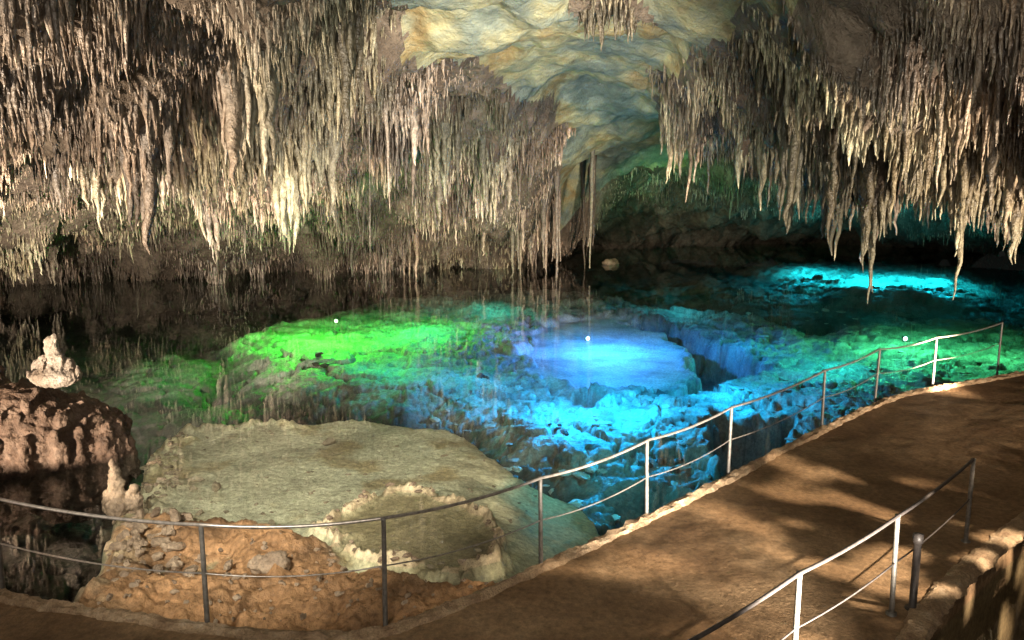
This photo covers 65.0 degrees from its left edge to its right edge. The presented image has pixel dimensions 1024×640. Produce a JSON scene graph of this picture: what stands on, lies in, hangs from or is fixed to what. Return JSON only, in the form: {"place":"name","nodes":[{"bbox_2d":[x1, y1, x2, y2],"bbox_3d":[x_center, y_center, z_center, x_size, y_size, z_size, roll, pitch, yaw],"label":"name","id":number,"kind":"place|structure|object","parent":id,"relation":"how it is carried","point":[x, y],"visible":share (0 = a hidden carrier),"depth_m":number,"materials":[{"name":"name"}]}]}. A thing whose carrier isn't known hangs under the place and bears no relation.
{"place":"outdoors","nodes":[
{"label":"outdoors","id":0,"kind":"place"},
{"bbox_2d":[0,276,1023,630],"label":"lake bed","id":1,"kind":"object","parent":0,"point":[246,380],"visible":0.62,"depth_m":23.38,"materials":[{"name":"stone"}]},
{"bbox_2d":[0,365,140,527],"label":"flowstone outcrop","id":2,"kind":"object","parent":1,"relation":"on","point":[59,449],"visible":0.91,"depth_m":12.86,"materials":[{"name":"brown stone"}]},
{"bbox_2d":[26,333,82,388],"bbox_3d":[-7.237,0.643,12.736,0.833,0.872,0.613,0,9,0],"label":"stalagmite","id":3,"kind":"object","parent":2,"relation":"on","point":[54,367],"visible":1,"depth_m":12.60,"materials":[{"name":"beige stone"}]},
{"bbox_2d":[101,458,143,516],"bbox_3d":[-5.360,2.309,11.005,0.543,0.855,0.385,0,9,0],"label":"stalagmite","id":4,"kind":"object","parent":1,"relation":"on","point":[118,500],"visible":0.97,"depth_m":10.94,"materials":[{"name":"beige stone"}]},
{"bbox_2d":[86,430,536,622],"bbox_3d":[-2.747,3.640,11.899,6.958,2.927,7.718,0,9,0],"label":"rock rubble","id":5,"kind":"object","parent":1,"relation":"on","point":[137,541],"visible":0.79,"depth_m":9.76,"materials":[{"name":"brown stone"}]},
{"bbox_2d":[247,550,290,574],"bbox_3d":[-2.755,2.755,9.127,0.487,0.296,0.315,0,9,0],"label":"boulder","id":6,"kind":"object","parent":5,"relation":"on","point":[259,564],"visible":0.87,"depth_m":9.03,"materials":[{"name":"beige stone"}]},
{"bbox_2d":[299,352,683,477],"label":"dark boulders","id":7,"kind":"object","parent":1,"relation":"on","point":[659,461],"visible":0.73,"depth_m":20.41,"materials":[{"name":"stone"}]},
{"bbox_2d":[602,258,618,264],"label":"boulder","id":8,"kind":"object","parent":1,"relation":"on","point":[613,261],"visible":0.82,"depth_m":47.39,"materials":[{"name":"beige stone"}]},
{"bbox_2d":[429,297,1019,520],"bbox_3d":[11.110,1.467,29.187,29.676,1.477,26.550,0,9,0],"label":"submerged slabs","id":9,"kind":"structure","parent":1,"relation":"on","point":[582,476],"depth_m":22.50,"materials":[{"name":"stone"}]},
{"bbox_2d":[0,0,1023,317],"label":"cave ceiling","id":10,"kind":"structure","parent":0,"point":[544,56],"depth_m":27.10,"materials":[{"name":"stone"}]},
{"bbox_2d":[0,0,1023,317],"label":"stalactites","id":11,"kind":"object","parent":10,"relation":"attached to","point":[972,156],"visible":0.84,"depth_m":15.95,"materials":[{"name":"beige stone"}]},
{"bbox_2d":[0,375,1023,639],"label":"walkway","id":12,"kind":"structure","parent":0,"point":[702,563],"depth_m":9.08,"materials":[{"name":"concrete"}]},
{"bbox_2d":[0,322,1003,625],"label":"cable railing","id":13,"kind":"object","parent":12,"relation":"on","point":[384,554],"visible":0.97,"depth_m":7.99,"materials":[{"name":"metal"}]},
{"bbox_2d":[0,371,1023,639],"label":"stone kerb","id":14,"kind":"structure","parent":12,"relation":"on","point":[242,633],"depth_m":7.83,"materials":[{"name":"beige stone"}]},
{"bbox_2d":[688,458,975,639],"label":"cable railing","id":15,"kind":"object","parent":12,"relation":"on","point":[889,612],"visible":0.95,"depth_m":7.20,"materials":[{"name":"metal"}]},
{"bbox_2d":[904,532,923,610],"bbox_3d":[3.860,2.427,7.689,0.140,0.820,0.140,0,9,0],"label":"path bollard","id":16,"kind":"object","parent":12,"relation":"on","point":[918,539],"visible":0.9,"depth_m":7.66,"materials":[{"name":"metal"}]},
{"bbox_2d":[895,511,1023,639],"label":"stone kerb","id":17,"kind":"structure","parent":12,"relation":"on","point":[922,620],"depth_m":8.20,"materials":[{"name":"brown stone"}]},
{"bbox_2d":[0,243,1023,290],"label":"cave wall","id":18,"kind":"structure","parent":0,"point":[891,265],"depth_m":45.26,"materials":[{"name":"black stone"}]}
]}

